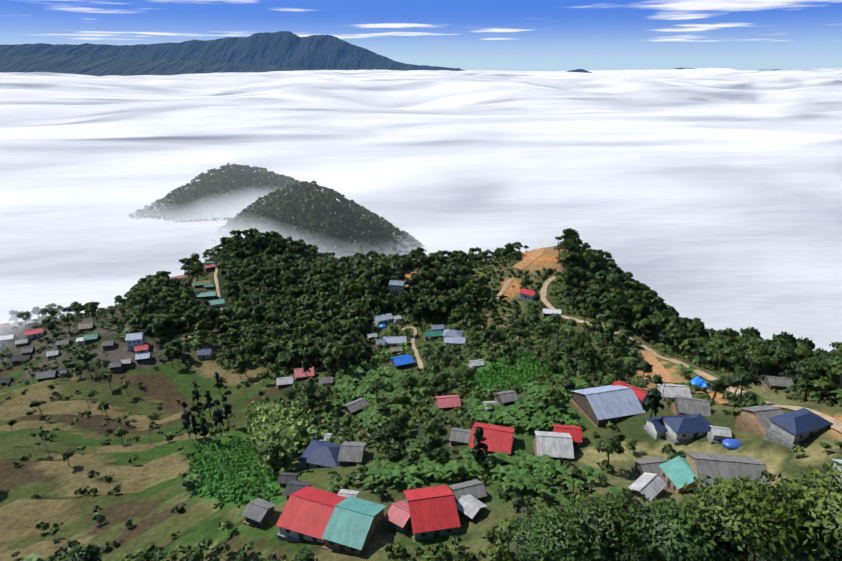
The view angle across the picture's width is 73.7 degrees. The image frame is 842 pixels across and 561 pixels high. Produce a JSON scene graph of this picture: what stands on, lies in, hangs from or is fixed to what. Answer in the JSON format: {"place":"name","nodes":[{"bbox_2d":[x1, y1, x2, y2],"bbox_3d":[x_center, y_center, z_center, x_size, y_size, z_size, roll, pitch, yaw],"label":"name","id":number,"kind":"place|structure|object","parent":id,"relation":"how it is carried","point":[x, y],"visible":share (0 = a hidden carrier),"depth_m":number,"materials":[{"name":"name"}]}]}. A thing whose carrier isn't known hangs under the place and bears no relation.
{"place":"outdoors","nodes":[
{"label":"outdoors","id":0,"kind":"place"},
{"bbox_2d":[0,54,347,75],"bbox_3d":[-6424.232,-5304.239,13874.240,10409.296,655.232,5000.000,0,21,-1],"label":"mountain","id":1,"kind":"structure","parent":0,"point":[93,65],"depth_m":12949.84,"materials":[{"name":"blue stone"}]},
{"bbox_2d":[0,31,466,70],"bbox_3d":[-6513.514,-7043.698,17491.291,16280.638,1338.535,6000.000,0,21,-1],"label":"mountain range","id":2,"kind":"structure","parent":0,"point":[288,49],"depth_m":16600.34,"materials":[{"name":"blue"}]},
{"bbox_2d":[0,68,841,351],"bbox_3d":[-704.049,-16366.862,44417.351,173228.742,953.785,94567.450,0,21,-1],"label":"cloud","id":3,"kind":"structure","parent":0,"point":[710,198],"depth_m":1236.08,"materials":[{"name":"white"}]},
{"bbox_2d":[0,169,841,560],"bbox_3d":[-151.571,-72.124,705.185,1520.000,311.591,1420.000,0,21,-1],"label":"terrain","id":4,"kind":"structure","parent":0,"point":[150,495],"depth_m":137.84,"materials":[{"name":"green plant"}]},
{"bbox_2d":[0,343,4,351],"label":"house","id":5,"kind":"structure","parent":4,"relation":"on","point":[2,345],"depth_m":239.54,"materials":[{"name":"grey wood"}]},
{"bbox_2d":[0,323,10,329],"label":"house","id":6,"kind":"structure","parent":4,"relation":"on","point":[4,326],"depth_m":255.31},
{"bbox_2d":[0,377,12,386],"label":"house","id":7,"kind":"structure","parent":4,"relation":"on","point":[4,381],"depth_m":204.34,"materials":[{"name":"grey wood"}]},
{"bbox_2d":[0,334,15,343],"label":"house","id":8,"kind":"structure","parent":4,"relation":"on","point":[4,339],"depth_m":244.12,"materials":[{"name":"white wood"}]},
{"bbox_2d":[14,339,28,347],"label":"house","id":9,"kind":"structure","parent":4,"relation":"on","point":[23,342],"depth_m":240.66,"materials":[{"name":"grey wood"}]},
{"bbox_2d":[11,354,32,365],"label":"house","id":10,"kind":"structure","parent":4,"relation":"on","point":[16,360],"depth_m":226.39,"materials":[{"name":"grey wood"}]},
{"bbox_2d":[21,347,34,354],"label":"house","id":11,"kind":"structure","parent":4,"relation":"on","point":[28,351],"depth_m":232.49,"materials":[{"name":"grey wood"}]},
{"bbox_2d":[25,328,43,339],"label":"house","id":12,"kind":"structure","parent":4,"relation":"on","point":[33,333],"depth_m":246.42,"materials":[{"name":"red metal"}]},
{"bbox_2d":[36,370,56,381],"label":"house","id":13,"kind":"structure","parent":4,"relation":"on","point":[44,375],"depth_m":197.97,"materials":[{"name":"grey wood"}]},
{"bbox_2d":[46,350,59,360],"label":"house","id":14,"kind":"structure","parent":4,"relation":"on","point":[51,354],"depth_m":219.18,"materials":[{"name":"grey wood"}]},
{"bbox_2d":[55,339,70,349],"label":"house","id":15,"kind":"structure","parent":4,"relation":"on","point":[59,343],"depth_m":228.82,"materials":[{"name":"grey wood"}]},
{"bbox_2d":[56,368,69,376],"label":"house","id":16,"kind":"structure","parent":4,"relation":"on","point":[60,371],"depth_m":201.52,"materials":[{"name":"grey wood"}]},
{"bbox_2d":[76,337,83,345],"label":"house","id":17,"kind":"structure","parent":4,"relation":"on","point":[79,341],"depth_m":227.82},
{"bbox_2d":[78,323,93,333],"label":"house","id":18,"kind":"structure","parent":4,"relation":"on","point":[84,327],"depth_m":240.60,"materials":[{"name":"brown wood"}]},
{"bbox_2d":[83,333,98,344],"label":"house","id":19,"kind":"structure","parent":4,"relation":"on","point":[89,338],"depth_m":226.92,"materials":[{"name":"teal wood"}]},
{"bbox_2d":[101,340,114,349],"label":"house","id":20,"kind":"structure","parent":4,"relation":"on","point":[108,345],"depth_m":219.54,"materials":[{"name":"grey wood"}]},
{"bbox_2d":[108,362,121,371],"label":"house","id":21,"kind":"structure","parent":4,"relation":"on","point":[115,366],"depth_m":204.94,"materials":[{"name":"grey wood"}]},
{"bbox_2d":[121,358,132,367],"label":"house","id":22,"kind":"structure","parent":4,"relation":"on","point":[127,363],"depth_m":207.02,"materials":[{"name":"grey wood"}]},
{"bbox_2d":[125,332,145,350],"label":"house","id":23,"kind":"structure","parent":4,"relation":"on","point":[132,340],"depth_m":218.05,"materials":[{"name":"grey metal"}]},
{"bbox_2d":[134,344,149,354],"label":"house","id":24,"kind":"structure","parent":4,"relation":"on","point":[139,349],"depth_m":215.74,"materials":[{"name":"red metal"}]},
{"bbox_2d":[135,352,151,362],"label":"house","id":25,"kind":"structure","parent":4,"relation":"on","point":[143,358],"depth_m":210.53,"materials":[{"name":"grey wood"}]},
{"bbox_2d":[170,275,186,279],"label":"house","id":26,"kind":"structure","parent":4,"relation":"on","point":[182,276],"depth_m":356.57,"materials":[{"name":"metal"}]},
{"bbox_2d":[193,282,202,287],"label":"house","id":27,"kind":"structure","parent":4,"relation":"on","point":[197,284],"depth_m":318.14,"materials":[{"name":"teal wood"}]},
{"bbox_2d":[196,348,212,358],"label":"house","id":28,"kind":"structure","parent":4,"relation":"on","point":[206,353],"depth_m":216.73,"materials":[{"name":"grey metal"}]},
{"bbox_2d":[197,291,216,299],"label":"house","id":29,"kind":"structure","parent":4,"relation":"on","point":[211,295],"depth_m":297.93,"materials":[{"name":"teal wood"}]},
{"bbox_2d":[204,283,213,288],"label":"house","id":30,"kind":"structure","parent":4,"relation":"on","point":[209,286],"depth_m":313.86,"materials":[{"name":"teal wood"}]},
{"bbox_2d":[203,264,215,272],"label":"house","id":31,"kind":"structure","parent":4,"relation":"on","point":[208,268],"depth_m":399.96,"materials":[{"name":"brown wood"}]},
{"bbox_2d":[209,298,224,307],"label":"house","id":32,"kind":"structure","parent":4,"relation":"on","point":[218,303],"depth_m":286.09,"materials":[{"name":"teal metal"}]},
{"bbox_2d":[214,266,223,308],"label":"path spur","id":33,"kind":"structure","parent":4,"relation":"on","point":[216,284],"depth_m":320.37,"materials":[{"name":"beige soil"}]},
{"bbox_2d":[241,498,275,527],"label":"house","id":34,"kind":"structure","parent":4,"relation":"on","point":[257,512],"depth_m":89.92,"materials":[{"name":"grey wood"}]},
{"bbox_2d":[129,163,426,258],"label":"trees","id":35,"kind":"object","parent":4,"relation":"on","point":[296,186],"visible":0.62,"depth_m":679.75,"materials":[{"name":"green plant"}]},
{"bbox_2d":[276,376,293,389],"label":"house","id":36,"kind":"structure","parent":4,"relation":"on","point":[283,382],"depth_m":183.40,"materials":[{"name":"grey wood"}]},
{"bbox_2d":[244,399,328,472],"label":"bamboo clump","id":37,"kind":"object","parent":4,"relation":"on","point":[285,429],"visible":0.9,"depth_m":122.23,"materials":[{"name":"green plant"}]},
{"bbox_2d":[277,472,299,487],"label":"house","id":38,"kind":"structure","parent":4,"relation":"on","point":[284,478],"depth_m":103.23,"materials":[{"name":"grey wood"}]},
{"bbox_2d":[283,480,312,499],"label":"house","id":39,"kind":"structure","parent":4,"relation":"on","point":[293,486],"depth_m":95.46,"materials":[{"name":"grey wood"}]},
{"bbox_2d":[294,367,314,380],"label":"house","id":40,"kind":"structure","parent":4,"relation":"on","point":[299,374],"depth_m":186.95,"materials":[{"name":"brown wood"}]},
{"bbox_2d":[275,486,346,542],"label":"house","id":41,"kind":"structure","parent":4,"relation":"on","point":[306,513],"depth_m":86.10,"materials":[{"name":"red metal"}]},
{"bbox_2d":[298,440,340,468],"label":"house","id":42,"kind":"structure","parent":4,"relation":"on","point":[317,453],"depth_m":112.99,"materials":[{"name":"blue metal"}]},
{"bbox_2d":[319,377,332,384],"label":"house","id":43,"kind":"structure","parent":4,"relation":"on","point":[326,380],"depth_m":178.67,"materials":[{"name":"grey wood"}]},
{"bbox_2d":[319,433,332,441],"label":"house","id":44,"kind":"structure","parent":4,"relation":"on","point":[327,436],"depth_m":132.34,"materials":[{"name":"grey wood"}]},
{"bbox_2d":[337,489,359,497],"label":"house","id":45,"kind":"structure","parent":4,"relation":"on","point":[346,493],"depth_m":91.54,"materials":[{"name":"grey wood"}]},
{"bbox_2d":[338,441,366,465],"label":"house","id":46,"kind":"structure","parent":4,"relation":"on","point":[351,453],"depth_m":111.24,"materials":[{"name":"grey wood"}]},
{"bbox_2d":[321,496,385,554],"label":"house","id":47,"kind":"structure","parent":4,"relation":"on","point":[354,524],"depth_m":83.04,"materials":[{"name":"teal metal"}]},
{"bbox_2d":[342,398,369,414],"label":"house","id":48,"kind":"structure","parent":4,"relation":"on","point":[353,407],"depth_m":154.97,"materials":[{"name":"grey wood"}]},
{"bbox_2d":[367,333,377,339],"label":"house","id":49,"kind":"structure","parent":4,"relation":"on","point":[372,336],"depth_m":240.34,"materials":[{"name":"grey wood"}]},
{"bbox_2d":[188,351,564,504],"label":"crops","id":50,"kind":"object","parent":4,"relation":"on","point":[223,463],"visible":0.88,"depth_m":127.33,"materials":[{"name":"green plant"}]},
{"bbox_2d":[375,339,384,348],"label":"house","id":51,"kind":"structure","parent":4,"relation":"on","point":[380,341],"depth_m":227.20,"materials":[{"name":"metal"}]},
{"bbox_2d":[372,313,393,325],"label":"house","id":52,"kind":"structure","parent":4,"relation":"on","point":[383,319],"depth_m":254.08,"materials":[{"name":"grey metal"}]},
{"bbox_2d":[383,336,406,346],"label":"house","id":53,"kind":"structure","parent":4,"relation":"on","point":[394,341],"depth_m":229.97,"materials":[{"name":"grey metal"}]},
{"bbox_2d":[390,346,402,352],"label":"house","id":54,"kind":"structure","parent":4,"relation":"on","point":[398,349],"depth_m":212.33,"materials":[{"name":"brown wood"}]},
{"bbox_2d":[389,280,404,293],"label":"house","id":55,"kind":"structure","parent":4,"relation":"on","point":[397,286],"depth_m":274.39,"materials":[{"name":"metal"}]},
{"bbox_2d":[384,500,410,532],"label":"house","id":56,"kind":"structure","parent":4,"relation":"on","point":[397,517],"depth_m":86.38,"materials":[{"name":"red metal"}]},
{"bbox_2d":[393,315,401,323],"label":"house","id":57,"kind":"structure","parent":4,"relation":"on","point":[397,319],"depth_m":252.90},
{"bbox_2d":[390,354,413,368],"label":"house","id":58,"kind":"structure","parent":4,"relation":"on","point":[402,361],"depth_m":190.22,"materials":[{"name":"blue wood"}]},
{"bbox_2d":[401,326,423,368],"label":"path","id":59,"kind":"structure","parent":4,"relation":"on","point":[420,363],"depth_m":225.90,"materials":[{"name":"beige soil"}]},
{"bbox_2d":[0,228,841,560],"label":"village trees","id":60,"kind":"object","parent":4,"relation":"on","point":[794,518],"visible":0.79,"depth_m":178.31,"materials":[{"name":"green plant"}]},
{"bbox_2d":[0,238,841,560],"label":"shrubs","id":61,"kind":"object","parent":4,"relation":"on","point":[68,548],"visible":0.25,"depth_m":141.45,"materials":[{"name":"green plant"}]},
{"bbox_2d":[180,252,664,462],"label":"conifer trees","id":62,"kind":"object","parent":4,"relation":"on","point":[477,452],"visible":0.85,"depth_m":142.98,"materials":[{"name":"green plant"}]},
{"bbox_2d":[403,485,460,541],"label":"house","id":63,"kind":"structure","parent":4,"relation":"on","point":[433,511],"depth_m":85.42,"materials":[{"name":"metal"},{"name":"mud"}]},
{"bbox_2d":[24,289,841,560],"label":"banana plants","id":64,"kind":"object","parent":4,"relation":"on","point":[522,464],"visible":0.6,"depth_m":121.28,"materials":[{"name":"green plant"}]},
{"bbox_2d":[423,330,442,341],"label":"house","id":65,"kind":"structure","parent":4,"relation":"on","point":[437,334],"depth_m":235.72,"materials":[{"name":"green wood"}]},
{"bbox_2d":[430,324,443,330],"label":"house","id":66,"kind":"structure","parent":4,"relation":"on","point":[436,327],"depth_m":242.53,"materials":[{"name":"metal"}]},
{"bbox_2d":[435,395,460,410],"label":"house","id":67,"kind":"structure","parent":4,"relation":"on","point":[447,402],"depth_m":141.16,"materials":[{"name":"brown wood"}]},
{"bbox_2d":[442,329,462,340],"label":"house","id":68,"kind":"structure","parent":4,"relation":"on","point":[452,333],"depth_m":229.06,"materials":[{"name":"metal"}]},
{"bbox_2d":[444,337,464,345],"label":"house","id":69,"kind":"structure","parent":4,"relation":"on","point":[456,341],"depth_m":216.47,"materials":[{"name":"grey metal"}]},
{"bbox_2d":[449,427,470,446],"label":"house","id":70,"kind":"structure","parent":4,"relation":"on","point":[459,436],"depth_m":116.01,"materials":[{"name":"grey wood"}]},
{"bbox_2d":[449,479,486,502],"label":"house","id":71,"kind":"structure","parent":4,"relation":"on","point":[475,488],"depth_m":91.32,"materials":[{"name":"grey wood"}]},
{"bbox_2d":[456,494,486,521],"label":"house","id":72,"kind":"structure","parent":4,"relation":"on","point":[470,507],"depth_m":87.65,"materials":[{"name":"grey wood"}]},
{"bbox_2d":[468,359,484,368],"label":"house","id":73,"kind":"structure","parent":4,"relation":"on","point":[474,364],"depth_m":181.26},
{"bbox_2d":[483,401,497,410],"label":"house","id":74,"kind":"structure","parent":4,"relation":"on","point":[489,409],"depth_m":134.03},
{"bbox_2d":[468,422,514,454],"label":"house","id":75,"kind":"structure","parent":4,"relation":"on","point":[500,439],"depth_m":110.85,"materials":[{"name":"red metal"}]},
{"bbox_2d":[496,279,512,298],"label":"pale track","id":76,"kind":"structure","parent":4,"relation":"on","point":[504,288],"depth_m":258.63,"materials":[{"name":"beige soil"}]},
{"bbox_2d":[494,390,517,405],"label":"house","id":77,"kind":"structure","parent":4,"relation":"on","point":[506,398],"depth_m":135.76,"materials":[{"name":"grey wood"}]},
{"bbox_2d":[513,248,542,269],"bbox_3d":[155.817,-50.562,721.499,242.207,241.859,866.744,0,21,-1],"label":"dirt path","id":78,"kind":"structure","parent":4,"relation":"on","point":[531,258],"depth_m":281.32,"materials":[{"name":"soil"}]},
{"bbox_2d":[518,288,537,300],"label":"house","id":79,"kind":"structure","parent":4,"relation":"on","point":[527,295],"depth_m":245.72,"materials":[{"name":"red metal"}]},
{"bbox_2d":[542,308,560,318],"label":"house","id":80,"kind":"structure","parent":4,"relation":"on","point":[547,312],"depth_m":226.29,"materials":[{"name":"grey metal"}]},
{"bbox_2d":[533,431,573,460],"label":"house","id":81,"kind":"structure","parent":4,"relation":"on","point":[555,446],"depth_m":105.38,"materials":[{"name":"metal"}]},
{"bbox_2d":[551,424,582,445],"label":"house","id":82,"kind":"structure","parent":4,"relation":"on","point":[575,432],"depth_m":110.81,"materials":[{"name":"metal"}]},
{"bbox_2d":[570,385,645,426],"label":"house","id":83,"kind":"structure","parent":4,"relation":"on","point":[599,406],"depth_m":121.08,"materials":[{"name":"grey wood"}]},
{"bbox_2d":[612,380,648,404],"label":"house","id":84,"kind":"structure","parent":4,"relation":"on","point":[640,394],"depth_m":126.21,"materials":[{"name":"red metal"}]},
{"bbox_2d":[628,472,666,500],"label":"house","id":85,"kind":"structure","parent":4,"relation":"on","point":[651,486],"depth_m":88.16,"materials":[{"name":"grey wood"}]},
{"bbox_2d":[631,457,666,476],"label":"house","id":86,"kind":"structure","parent":4,"relation":"on","point":[647,465],"depth_m":96.72,"materials":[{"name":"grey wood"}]},
{"bbox_2d":[643,417,667,439],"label":"house","id":87,"kind":"structure","parent":4,"relation":"on","point":[655,428],"depth_m":110.31,"materials":[{"name":"white paint"}]},
{"bbox_2d":[641,350,675,382],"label":"path bank","id":88,"kind":"structure","parent":4,"relation":"on","point":[658,368],"depth_m":162.92,"materials":[{"name":"soil"}]},
{"bbox_2d":[657,384,691,401],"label":"house","id":89,"kind":"structure","parent":4,"relation":"on","point":[670,390],"depth_m":128.69,"materials":[{"name":"grey metal"}]},
{"bbox_2d":[658,456,696,493],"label":"house","id":90,"kind":"structure","parent":4,"relation":"on","point":[676,473],"depth_m":90.74,"materials":[{"name":"metal"}]},
{"bbox_2d":[661,413,712,445],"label":"house","id":91,"kind":"structure","parent":4,"relation":"on","point":[681,429],"depth_m":107.07,"materials":[{"name":"blue metal"}]},
{"bbox_2d":[671,395,710,415],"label":"house","id":92,"kind":"structure","parent":4,"relation":"on","point":[681,405],"depth_m":115.56,"materials":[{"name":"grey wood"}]},
{"bbox_2d":[690,376,704,385],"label":"tarp","id":93,"kind":"object","parent":4,"relation":"on","point":[698,381],"visible":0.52,"depth_m":143.49,"materials":[{"name":"blue plastic"}]},
{"bbox_2d":[707,425,731,443],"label":"house","id":94,"kind":"structure","parent":4,"relation":"on","point":[716,434],"depth_m":102.40,"materials":[{"name":"grey metal"}]},
{"bbox_2d":[684,451,770,492],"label":"house","id":95,"kind":"structure","parent":4,"relation":"on","point":[716,465],"depth_m":88.02,"materials":[{"name":"grey metal"}]},
{"bbox_2d":[722,438,741,449],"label":"tarp","id":96,"kind":"object","parent":4,"relation":"on","point":[731,444],"visible":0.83,"depth_m":99.35,"materials":[{"name":"blue plastic"}]},
{"bbox_2d":[735,405,784,436],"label":"house","id":97,"kind":"structure","parent":4,"relation":"on","point":[755,420],"depth_m":100.57,"materials":[{"name":"brown wood"}]},
{"bbox_2d":[760,375,793,389],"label":"house","id":98,"kind":"structure","parent":4,"relation":"on","point":[772,382],"depth_m":131.90,"materials":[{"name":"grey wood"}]},
{"bbox_2d":[764,408,832,448],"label":"house","id":99,"kind":"structure","parent":4,"relation":"on","point":[792,429],"depth_m":94.40,"materials":[{"name":"blue metal"}]},
{"bbox_2d":[826,459,841,487],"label":"house","id":100,"kind":"structure","parent":4,"relation":"on","point":[837,461],"depth_m":78.56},
{"bbox_2d":[0,0,841,70],"label":"sky","id":101,"kind":"structure","parent":0,"point":[562,35],"materials":[{"name":"blue"}]},
{"bbox_2d":[47,0,841,40],"bbox_3d":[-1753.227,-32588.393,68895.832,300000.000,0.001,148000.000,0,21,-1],"label":"cloud","id":102,"kind":"structure","parent":0,"point":[733,5],"depth_m":72377.95,"materials":[{"name":"white"}]},
{"bbox_2d":[566,69,591,72],"bbox_3d":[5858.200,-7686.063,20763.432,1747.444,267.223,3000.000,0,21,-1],"label":"mountain","id":103,"kind":"structure","parent":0,"point":[581,70],"depth_m":20421.54,"materials":[{"name":"blue stone"}]},
{"bbox_2d":[540,276,841,432],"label":"road","id":104,"kind":"structure","parent":0,"point":[836,425],"depth_m":151.94,"materials":[{"name":"beige soil"}]},
{"bbox_2d":[650,68,782,69],"bbox_3d":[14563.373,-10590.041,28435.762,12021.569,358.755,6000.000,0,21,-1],"label":"distant mountains","id":105,"kind":"structure","parent":0,"point":[692,68],"depth_m":28267.00,"materials":[{"name":"blue"}]}
]}

